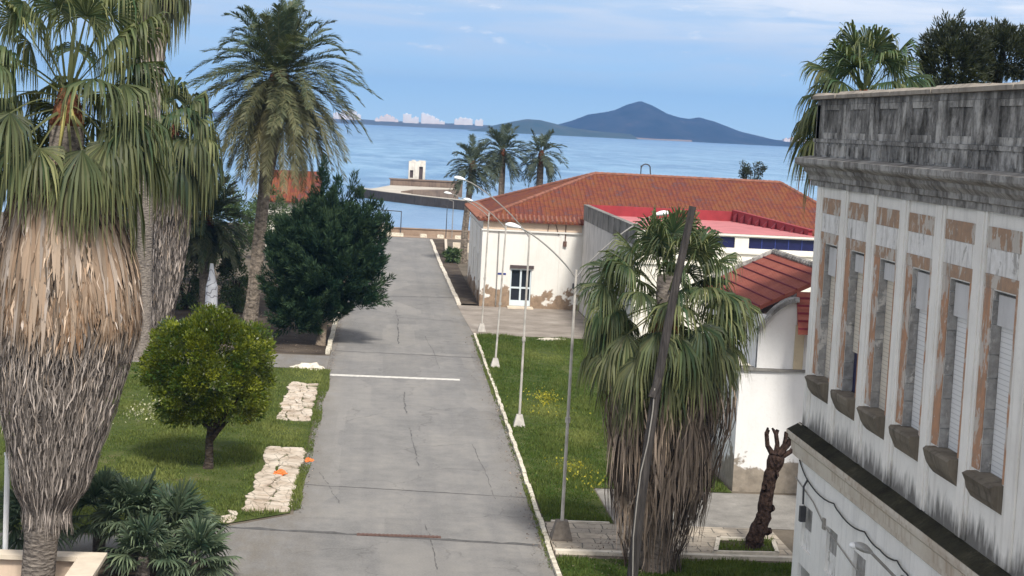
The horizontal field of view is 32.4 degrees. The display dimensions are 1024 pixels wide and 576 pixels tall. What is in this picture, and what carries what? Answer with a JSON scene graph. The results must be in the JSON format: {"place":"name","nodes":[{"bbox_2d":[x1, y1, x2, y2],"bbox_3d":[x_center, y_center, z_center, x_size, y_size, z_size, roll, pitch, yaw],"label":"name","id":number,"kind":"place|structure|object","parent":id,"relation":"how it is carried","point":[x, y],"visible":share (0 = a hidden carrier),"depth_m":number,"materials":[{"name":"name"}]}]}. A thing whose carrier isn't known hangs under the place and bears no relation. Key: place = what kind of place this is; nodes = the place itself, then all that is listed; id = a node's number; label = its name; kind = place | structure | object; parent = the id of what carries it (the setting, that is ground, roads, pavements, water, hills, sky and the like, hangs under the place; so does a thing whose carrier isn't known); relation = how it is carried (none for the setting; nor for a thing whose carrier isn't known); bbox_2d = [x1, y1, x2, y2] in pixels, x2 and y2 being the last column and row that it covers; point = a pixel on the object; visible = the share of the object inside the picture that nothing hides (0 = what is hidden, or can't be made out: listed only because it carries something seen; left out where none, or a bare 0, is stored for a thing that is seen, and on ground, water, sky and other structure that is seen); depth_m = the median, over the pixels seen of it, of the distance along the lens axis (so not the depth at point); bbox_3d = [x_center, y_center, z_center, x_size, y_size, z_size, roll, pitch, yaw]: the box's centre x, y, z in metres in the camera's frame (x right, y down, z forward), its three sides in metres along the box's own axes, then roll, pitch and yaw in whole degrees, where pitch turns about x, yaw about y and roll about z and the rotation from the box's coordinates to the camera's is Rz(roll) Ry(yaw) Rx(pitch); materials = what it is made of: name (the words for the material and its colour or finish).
{"place":"outdoors","nodes":[
{"label":"outdoors","id":0,"kind":"place"},
{"bbox_2d":[0,361,323,532],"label":"lawn ground","id":1,"kind":"structure","parent":0,"point":[231,480],"depth_m":62.31,"materials":[{"name":"plant"}]},
{"bbox_2d":[112,393,181,423],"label":"pale weeds","id":2,"kind":"object","parent":1,"relation":"on","point":[135,414],"visible":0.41,"depth_m":68.79,"materials":[{"name":"plant"}]},
{"bbox_2d":[131,302,279,468],"bbox_3d":[-10.117,3.311,59.270,4.784,5.676,4.835,5,6,25],"label":"orange tree","id":3,"kind":"object","parent":1,"relation":"on","point":[204,404],"visible":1,"depth_m":58.25,"materials":[{"name":"green plant"}]},
{"bbox_2d":[219,510,237,523],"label":"loose paving stones","id":4,"kind":"object","parent":1,"relation":"on","point":[233,514],"visible":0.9,"depth_m":52.29,"materials":[{"name":"stone"}]},
{"bbox_2d":[241,446,306,512],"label":"broken stone paving","id":5,"kind":"structure","parent":1,"relation":"on","point":[265,477],"depth_m":57.68,"materials":[{"name":"stone"}]},
{"bbox_2d":[273,469,287,475],"bbox_3d":[-7.746,6.154,59.067,0.509,0.123,0.934,2,5,-4],"label":"orange scrap","id":6,"kind":"object","parent":5,"relation":"on","point":[282,472],"visible":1,"depth_m":58.86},
{"bbox_2d":[276,381,317,420],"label":"broken stone paving","id":7,"kind":"structure","parent":1,"relation":"on","point":[293,405],"depth_m":73.87,"materials":[{"name":"stone"}]},
{"bbox_2d":[288,368,330,510],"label":"verge grass","id":8,"kind":"structure","parent":1,"relation":"on","point":[324,384],"depth_m":64.85,"materials":[{"name":"plant"}]},
{"bbox_2d":[205,263,217,309],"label":"marker column","id":9,"kind":"structure","parent":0,"point":[211,294],"depth_m":104.02,"materials":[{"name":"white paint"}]},
{"bbox_2d":[132,351,329,368],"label":"side path","id":10,"kind":"structure","parent":0,"point":[285,360],"depth_m":87.18,"materials":[{"name":"concrete"}]},
{"bbox_2d":[116,0,190,360],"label":"fan palm","id":11,"kind":"object","parent":10,"relation":"on","point":[149,8],"visible":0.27,"depth_m":83.66,"materials":[{"name":"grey plant"}]},
{"bbox_2d":[0,237,554,575],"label":"road","id":12,"kind":"structure","parent":0,"point":[364,431],"depth_m":61.76,"materials":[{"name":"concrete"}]},
{"bbox_2d":[224,296,539,568],"bbox_3d":[-6.043,4.009,84.835,9.800,0.001,75.208,2,5,-4],"label":"road joint","id":13,"kind":"object","parent":12,"relation":"on","point":[334,532],"visible":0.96,"depth_m":51.25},
{"bbox_2d":[330,374,459,380],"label":"white road line","id":14,"kind":"object","parent":12,"relation":"on","point":[393,377],"visible":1,"depth_m":82.96,"materials":[{"name":"paint"}]},
{"bbox_2d":[357,533,440,537],"bbox_3d":[-3.292,7.202,51.212,2.450,0.033,0.220,2,5,-4],"label":"drain channel","id":15,"kind":"object","parent":12,"relation":"on","point":[396,535],"visible":1,"depth_m":51.17,"materials":[{"name":"metal"}]},
{"bbox_2d":[228,310,748,575],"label":"leaf litter","id":16,"kind":"object","parent":12,"relation":"on","point":[505,470],"visible":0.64,"depth_m":58.13,"materials":[{"name":"plant"}]},
{"bbox_2d":[471,335,552,569],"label":"gutter grass","id":17,"kind":"structure","parent":12,"relation":"on","point":[527,495],"depth_m":62.01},
{"bbox_2d":[267,170,321,231],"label":"red roofed house","id":18,"kind":"structure","parent":0,"point":[290,191],"depth_m":151.20,"materials":[{"name":"tile"}]},
{"bbox_2d":[0,212,796,575],"bbox_3d":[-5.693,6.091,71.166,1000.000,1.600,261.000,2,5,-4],"label":"ground","id":19,"kind":"structure","parent":0,"point":[786,536],"depth_m":60.17,"materials":[{"name":"concrete"}]},
{"bbox_2d":[98,559,189,575],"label":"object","id":20,"kind":"structure","parent":19,"relation":"on","point":[101,572],"depth_m":45.74,"materials":[{"name":"soil"}]},
{"bbox_2d":[2,452,9,548],"bbox_3d":[-12.858,5.746,44.735,0.180,3.160,0.171,2,5,-4],"label":"white post","id":21,"kind":"object","parent":20,"relation":"on","point":[6,506],"visible":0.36,"depth_m":44.66,"materials":[{"name":"paint"}]},
{"bbox_2d":[0,487,84,550],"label":"dwarf palm","id":22,"kind":"object","parent":20,"relation":"on","point":[14,539],"visible":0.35,"depth_m":46.03,"materials":[{"name":"green plant"}]},
{"bbox_2d":[0,549,106,575],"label":"terrace wall","id":23,"kind":"structure","parent":20,"relation":"on","point":[69,563],"depth_m":44.16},
{"bbox_2d":[0,0,174,575],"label":"fan palm","id":24,"kind":"object","parent":20,"relation":"on","point":[71,312],"visible":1,"depth_m":41.43,"materials":[{"name":"grey plant"}]},
{"bbox_2d":[65,466,139,552],"bbox_3d":[-11.068,5.964,47.375,2.636,2.427,2.660,2,5,-4],"label":"dwarf palm","id":25,"kind":"object","parent":20,"relation":"on","point":[94,491],"visible":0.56,"depth_m":46.89,"materials":[{"name":"green plant"}]},
{"bbox_2d":[83,466,181,561],"bbox_3d":[-9.999,6.003,46.764,2.840,2.569,2.972,2,5,-4],"label":"dwarf palm","id":26,"kind":"object","parent":20,"relation":"on","point":[130,494],"visible":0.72,"depth_m":46.35,"materials":[{"name":"green plant"}]},
{"bbox_2d":[98,506,189,575],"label":"dwarf palm","id":27,"kind":"object","parent":20,"relation":"on","point":[142,531],"visible":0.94,"depth_m":44.97,"materials":[{"name":"green plant"}]},
{"bbox_2d":[135,477,232,570],"bbox_3d":[-8.795,6.181,46.462,2.894,2.441,2.807,2,5,-4],"label":"dwarf palm","id":28,"kind":"object","parent":20,"relation":"on","point":[176,500],"visible":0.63,"depth_m":46.24,"materials":[{"name":"green plant"}]},
{"bbox_2d":[154,513,242,575],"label":"dwarf palm","id":29,"kind":"object","parent":20,"relation":"on","point":[204,538],"visible":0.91,"depth_m":45.29,"materials":[{"name":"green plant"}]},
{"bbox_2d":[150,278,331,354],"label":"dark soil bed","id":30,"kind":"object","parent":19,"relation":"on","point":[293,345],"visible":0.2,"depth_m":97.16,"materials":[{"name":"soil"}]},
{"bbox_2d":[154,317,187,345],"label":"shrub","id":31,"kind":"object","parent":30,"relation":"on","point":[162,321],"visible":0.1,"depth_m":89.87,"materials":[{"name":"green plant"}]},
{"bbox_2d":[133,77,223,330],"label":"fan palm","id":32,"kind":"object","parent":30,"relation":"on","point":[196,157],"visible":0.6,"depth_m":94.81,"materials":[{"name":"green plant"}]},
{"bbox_2d":[175,255,199,309],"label":"hedge bush","id":33,"kind":"object","parent":30,"relation":"on","point":[189,297],"visible":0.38,"depth_m":106.46,"materials":[{"name":"green plant"}]},
{"bbox_2d":[184,171,254,308],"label":"date palm","id":34,"kind":"object","parent":30,"relation":"on","point":[213,233],"visible":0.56,"depth_m":105.12,"materials":[{"name":"green plant"}]},
{"bbox_2d":[192,174,256,263],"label":"broadleaf tree","id":35,"kind":"object","parent":30,"relation":"on","point":[249,229],"visible":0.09,"depth_m":122.72,"materials":[{"name":"green plant"}]},
{"bbox_2d":[216,254,248,312],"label":"hedge bush","id":36,"kind":"object","parent":30,"relation":"on","point":[238,292],"visible":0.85,"depth_m":106.19,"materials":[{"name":"green plant"}]},
{"bbox_2d":[184,0,381,325],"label":"date palm","id":37,"kind":"object","parent":30,"relation":"on","point":[269,111],"visible":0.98,"depth_m":98.34,"materials":[{"name":"green plant"}]},
{"bbox_2d":[255,153,396,345],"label":"cypress tree","id":38,"kind":"object","parent":30,"relation":"on","point":[323,251],"visible":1,"depth_m":92.62,"materials":[{"name":"green plant"}]},
{"bbox_2d":[248,184,290,238],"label":"broadleaf tree","id":39,"kind":"object","parent":19,"relation":"on","point":[273,207],"visible":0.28,"depth_m":145.19,"materials":[{"name":"green plant"}]},
{"bbox_2d":[289,362,324,369],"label":"boulder","id":40,"kind":"object","parent":19,"relation":"on","point":[315,365],"visible":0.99,"depth_m":84.05,"materials":[{"name":"stone"}]},
{"bbox_2d":[325,312,339,353],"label":"kerb","id":41,"kind":"structure","parent":19,"relation":"on","point":[330,341],"depth_m":94.57,"materials":[{"name":"concrete"}]},
{"bbox_2d":[390,235,468,239],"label":"promenade","id":42,"kind":"structure","parent":19,"relation":"on","point":[432,237],"depth_m":185.69,"materials":[{"name":"concrete"}]},
{"bbox_2d":[380,209,401,232],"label":"barrier frame","id":43,"kind":"object","parent":42,"relation":"on","point":[401,216],"visible":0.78,"depth_m":186.67,"materials":[{"name":"metal"}]},
{"bbox_2d":[385,232,402,236],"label":"white block","id":44,"kind":"structure","parent":42,"relation":"on","point":[396,234],"depth_m":185.10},
{"bbox_2d":[390,227,469,237],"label":"sea wall","id":45,"kind":"structure","parent":42,"relation":"on","point":[419,231],"depth_m":187.70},
{"bbox_2d":[430,239,460,304],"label":"kerb","id":46,"kind":"structure","parent":19,"relation":"on","point":[452,289],"depth_m":138.60,"materials":[{"name":"concrete"}]},
{"bbox_2d":[444,239,468,259],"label":"planter wall","id":47,"kind":"structure","parent":19,"relation":"on","point":[456,244],"depth_m":166.44,"materials":[{"name":"paint"}]},
{"bbox_2d":[444,134,503,263],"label":"date palm","id":48,"kind":"object","parent":19,"relation":"on","point":[472,172],"visible":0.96,"depth_m":152.69,"materials":[{"name":"green plant"}]},
{"bbox_2d":[476,123,531,194],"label":"date palm","id":49,"kind":"object","parent":19,"relation":"on","point":[504,158],"visible":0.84,"depth_m":164.21,"materials":[{"name":"green plant"}]},
{"bbox_2d":[473,333,561,575],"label":"kerb","id":50,"kind":"structure","parent":19,"relation":"on","point":[555,566],"depth_m":60.63,"materials":[{"name":"concrete"}]},
{"bbox_2d":[512,128,568,187],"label":"date palm","id":51,"kind":"object","parent":19,"relation":"on","point":[542,160],"visible":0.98,"depth_m":164.70,"materials":[{"name":"green plant"}]},
{"bbox_2d":[465,172,816,309],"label":"white building","id":52,"kind":"structure","parent":19,"relation":"on","point":[551,215],"depth_m":120.70,"materials":[{"name":"paint"}]},
{"bbox_2d":[509,268,531,305],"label":"door","id":53,"kind":"structure","parent":52,"relation":"in","point":[517,277],"depth_m":118.00,"materials":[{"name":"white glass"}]},
{"bbox_2d":[545,522,792,555],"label":"slab walk","id":54,"kind":"structure","parent":19,"relation":"on","point":[584,534],"depth_m":52.37,"materials":[{"name":"concrete"}]},
{"bbox_2d":[505,210,668,541],"bbox_3d":[1.954,2.532,51.238,4.756,9.805,0.600,2,5,-4],"label":"street lamp","id":55,"kind":"object","parent":54,"relation":"on","point":[560,531],"visible":0.9,"depth_m":51.28,"materials":[{"name":"metal"}]},
{"bbox_2d":[719,540,770,550],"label":"tree bed soil","id":56,"kind":"object","parent":54,"relation":"on","point":[744,542],"visible":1,"depth_m":52.02,"materials":[{"name":"soil"}]},
{"bbox_2d":[714,535,774,551],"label":"bed weeds","id":57,"kind":"object","parent":56,"relation":"on","point":[741,547],"visible":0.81,"depth_m":51.47,"materials":[{"name":"green plant"}]},
{"bbox_2d":[745,427,792,549],"bbox_3d":[7.630,5.920,51.465,1.542,3.714,0.552,2,5,-4],"label":"pollarded tree","id":58,"kind":"object","parent":56,"relation":"on","point":[759,529],"visible":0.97,"depth_m":51.30,"materials":[{"name":"brown plant"}]},
{"bbox_2d":[712,536,778,555],"bbox_3d":[6.819,7.589,51.652,2.206,0.120,1.928,2,5,-4],"label":"tree bed kerb","id":59,"kind":"object","parent":54,"relation":"on","point":[773,543],"visible":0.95,"depth_m":50.87,"materials":[{"name":"concrete"}]},
{"bbox_2d":[551,520,791,561],"bbox_3d":[4.601,7.476,52.271,7.040,0.110,4.020,2,5,-4],"label":"walk edging","id":60,"kind":"object","parent":19,"relation":"on","point":[692,555],"visible":0.68,"depth_m":50.37,"materials":[{"name":"concrete"}]},
{"bbox_2d":[595,488,795,529],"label":"gravel yard","id":61,"kind":"structure","parent":19,"relation":"on","point":[731,510],"depth_m":57.07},
{"bbox_2d":[784,19,937,220],"bbox_3d":[10.930,-0.440,56.131,4.954,15.994,5.089,2,5,-4],"label":"fan palm","id":62,"kind":"object","parent":61,"relation":"on","point":[884,52],"visible":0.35,"depth_m":55.04,"materials":[{"name":"green plant"}]},
{"bbox_2d":[579,204,813,365],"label":"flat roofed annex","id":63,"kind":"object","parent":19,"relation":"on","point":[746,236],"visible":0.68,"depth_m":101.81,"materials":[{"name":"paint"}]},
{"bbox_2d":[738,159,766,179],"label":"seaside tree","id":64,"kind":"object","parent":19,"relation":"on","point":[746,171],"visible":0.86,"depth_m":141.37,"materials":[{"name":"green plant"}]},
{"bbox_2d":[705,249,812,493],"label":"outbuilding","id":65,"kind":"structure","parent":19,"relation":"on","point":[772,284],"depth_m":60.09,"materials":[{"name":"paint"}]},
{"bbox_2d":[908,7,998,86],"bbox_3d":[14.322,-1.036,59.226,2.930,16.758,2.902,2,5,-4],"label":"pine tree","id":66,"kind":"object","parent":19,"relation":"on","point":[970,54],"visible":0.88,"depth_m":58.21,"materials":[{"name":"green plant"}]},
{"bbox_2d":[953,14,1023,82],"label":"pine tree","id":67,"kind":"object","parent":19,"relation":"on","point":[1007,37],"visible":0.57,"depth_m":60.03,"materials":[{"name":"green plant"}]},
{"bbox_2d":[2,107,817,229],"bbox_3d":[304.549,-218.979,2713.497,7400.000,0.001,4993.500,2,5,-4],"label":"sea","id":68,"kind":"structure","parent":0,"point":[383,156],"depth_m":784.17,"materials":[{"name":"liquid"}]},
{"bbox_2d":[357,178,464,209],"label":"jetty","id":69,"kind":"object","parent":68,"relation":"in","point":[424,192],"visible":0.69,"depth_m":298.29,"materials":[{"name":"concrete"}]},
{"bbox_2d":[408,160,425,178],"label":"ruined hut","id":70,"kind":"object","parent":69,"relation":"on","point":[416,169],"visible":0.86,"depth_m":322.51,"materials":[{"name":"paint"}]},
{"bbox_2d":[467,119,636,138],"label":"green headland","id":71,"kind":"structure","parent":68,"relation":"in","point":[536,126],"depth_m":4146.95,"materials":[{"name":"plant"}]},
{"bbox_2d":[22,101,802,143],"bbox_3d":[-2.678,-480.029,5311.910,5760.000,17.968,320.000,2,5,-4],"label":"shore","id":72,"kind":"structure","parent":0,"point":[420,124],"depth_m":5151.37,"materials":[{"name":"grey"}]},
{"bbox_2d":[333,110,360,119],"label":"apartment block","id":73,"kind":"structure","parent":72,"relation":"on","point":[336,114],"depth_m":5170.38,"materials":[{"name":"concrete"}]},
{"bbox_2d":[333,112,360,119],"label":"window","id":74,"kind":"structure","parent":73,"relation":"in","point":[354,112],"depth_m":5171.85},
{"bbox_2d":[375,114,397,121],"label":"apartment block","id":75,"kind":"structure","parent":72,"relation":"on","point":[387,118],"depth_m":5179.17,"materials":[{"name":"concrete"}]},
{"bbox_2d":[375,116,397,121],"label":"window","id":76,"kind":"structure","parent":75,"relation":"in","point":[387,117],"depth_m":5178.16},
{"bbox_2d":[403,113,418,122],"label":"apartment block","id":77,"kind":"structure","parent":72,"relation":"on","point":[407,118],"depth_m":5183.09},
{"bbox_2d":[421,112,444,123],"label":"apartment block","id":78,"kind":"structure","parent":72,"relation":"on","point":[427,119],"depth_m":5188.89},
{"bbox_2d":[421,114,443,123],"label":"window","id":79,"kind":"structure","parent":78,"relation":"in","point":[429,118],"depth_m":5189.55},
{"bbox_2d":[454,117,472,124],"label":"apartment block","id":80,"kind":"structure","parent":72,"relation":"on","point":[463,121],"depth_m":5196.41,"materials":[{"name":"concrete"}]},
{"bbox_2d":[454,120,472,124],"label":"window","id":81,"kind":"structure","parent":80,"relation":"in","point":[465,121],"depth_m":5195.89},
{"bbox_2d":[475,119,482,125],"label":"apartment block","id":82,"kind":"structure","parent":72,"relation":"on","point":[479,122],"depth_m":5201.14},
{"bbox_2d":[433,239,476,303],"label":"verge soil","id":83,"kind":"structure","parent":0,"point":[460,285],"depth_m":137.10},
{"bbox_2d":[441,246,462,263],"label":"bush","id":84,"kind":"object","parent":83,"relation":"on","point":[451,254],"visible":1,"depth_m":152.17,"materials":[{"name":"green plant"}]},
{"bbox_2d":[0,0,1023,139],"label":"sky","id":85,"kind":"structure","parent":0,"point":[733,64],"materials":[{"name":"blue"}]},
{"bbox_2d":[458,305,590,338],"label":"plaza","id":86,"kind":"structure","parent":0,"point":[552,323],"depth_m":109.71,"materials":[{"name":"concrete"}]},
{"bbox_2d":[444,191,489,331],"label":"street lamp","id":87,"kind":"object","parent":86,"relation":"on","point":[481,327],"visible":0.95,"depth_m":102.71,"materials":[{"name":"metal"}]},
{"bbox_2d":[476,332,731,523],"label":"lawn ground","id":88,"kind":"structure","parent":0,"point":[527,464],"depth_m":69.92,"materials":[{"name":"plant"}]},
{"bbox_2d":[463,198,506,367],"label":"street lamp","id":89,"kind":"object","parent":88,"relation":"on","point":[495,362],"visible":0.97,"depth_m":87.58,"materials":[{"name":"metal"}]},
{"bbox_2d":[454,176,530,426],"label":"street lamp","id":90,"kind":"object","parent":88,"relation":"on","point":[518,420],"visible":0.98,"depth_m":70.66,"materials":[{"name":"metal"}]},
{"bbox_2d":[506,386,604,492],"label":"flowering weeds","id":91,"kind":"object","parent":88,"relation":"on","point":[545,397],"visible":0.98,"depth_m":73.54,"materials":[{"name":"plant"}]},
{"bbox_2d":[636,137,691,141],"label":"island beach","id":92,"kind":"structure","parent":0,"point":[666,139],"depth_m":4356.30,"materials":[{"name":"sand"}]},
{"bbox_2d":[556,553,791,575],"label":"lawn ground","id":93,"kind":"structure","parent":0,"point":[766,573],"depth_m":48.97,"materials":[{"name":"plant"}]},
{"bbox_2d":[627,206,695,575],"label":"wooden pole","id":94,"kind":"object","parent":93,"relation":"on","point":[639,509],"visible":1,"depth_m":45.47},
{"bbox_2d":[572,204,765,573],"bbox_3d":[4.161,3.495,48.484,5.203,11.685,5.193,4,5,15],"label":"fan palm","id":95,"kind":"object","parent":93,"relation":"on","point":[699,366],"visible":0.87,"depth_m":47.42,"materials":[{"name":"green plant"}]},
{"bbox_2d":[558,101,802,146],"bbox_3d":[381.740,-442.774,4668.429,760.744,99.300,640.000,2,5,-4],"label":"island mountain","id":96,"kind":"structure","parent":0,"point":[639,119],"depth_m":4469.60,"materials":[{"name":"stone"}]},
{"bbox_2d":[786,80,1023,575],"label":"grand building","id":97,"kind":"structure","parent":0,"point":[906,436],"depth_m":32.59,"materials":[{"name":"stone"}]},
{"bbox_2d":[801,566,809,575],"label":"blocked window","id":98,"kind":"structure","parent":97,"relation":"in","point":[803,572],"depth_m":40.40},
{"bbox_2d":[803,506,812,552],"bbox_3d":[6.803,5.491,40.036,0.085,1.000,0.900,2,5,-4],"label":"blocked window","id":99,"kind":"structure","parent":97,"relation":"in","point":[808,524],"depth_m":40.18,"materials":[{"name":"paint"}]},
{"bbox_2d":[804,197,840,403],"bbox_3d":[7.081,0.260,39.333,0.594,4.500,1.590,2,5,-4],"label":"window","id":100,"kind":"structure","parent":97,"relation":"in","point":[818,385],"depth_m":39.64,"materials":[{"name":"stone"}]},
{"bbox_2d":[795,477,862,575],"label":"cable","id":101,"kind":"object","parent":97,"relation":"attached to","point":[823,520],"visible":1,"depth_m":38.34,"materials":[{"name":"rubber"}]},
{"bbox_2d":[827,528,837,575],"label":"blocked window","id":102,"kind":"structure","parent":97,"relation":"in","point":[831,563],"depth_m":37.98,"materials":[{"name":"paint"}]},
{"bbox_2d":[830,202,868,420],"bbox_3d":[7.256,0.468,37.150,0.559,4.500,1.590,2,5,-4],"label":"window","id":103,"kind":"structure","parent":97,"relation":"in","point":[843,400],"depth_m":37.46,"materials":[{"name":"grey glass"}]},
{"bbox_2d":[799,460,908,575],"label":"cable","id":104,"kind":"object","parent":97,"relation":"attached to","point":[902,569],"visible":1,"depth_m":36.09,"materials":[{"name":"rubber"}]},
{"bbox_2d":[856,553,865,575],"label":"blocked window","id":105,"kind":"structure","parent":97,"relation":"in","point":[861,562],"depth_m":35.80,"materials":[{"name":"paint"}]},
{"bbox_2d":[849,542,902,575],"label":"wall lamp","id":106,"kind":"object","parent":97,"relation":"attached to","point":[862,547],"visible":1,"depth_m":32.52,"materials":[{"name":"grey metal"}]},
{"bbox_2d":[856,207,899,439],"bbox_3d":[7.397,0.675,34.964,0.591,4.500,1.590,2,5,-4],"label":"window","id":107,"kind":"structure","parent":97,"relation":"in","point":[872,418],"depth_m":35.25,"materials":[{"name":"stone"}]},
{"bbox_2d":[888,212,934,461],"bbox_3d":[7.569,0.882,32.780,0.563,4.500,1.590,2,5,-4],"label":"window","id":108,"kind":"structure","parent":97,"relation":"in","point":[905,438],"depth_m":33.05,"materials":[{"name":"plastic"}]},
{"bbox_2d":[923,219,975,486],"bbox_3d":[7.722,1.089,30.596,0.572,4.500,1.590,2,5,-4],"label":"window","id":109,"kind":"structure","parent":97,"relation":"in","point":[947,413],"depth_m":30.85,"materials":[{"name":"stone"}]},
{"bbox_2d":[962,226,1022,514],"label":"window","id":110,"kind":"structure","parent":97,"relation":"in","point":[998,334],"depth_m":28.64,"materials":[{"name":"stone"}]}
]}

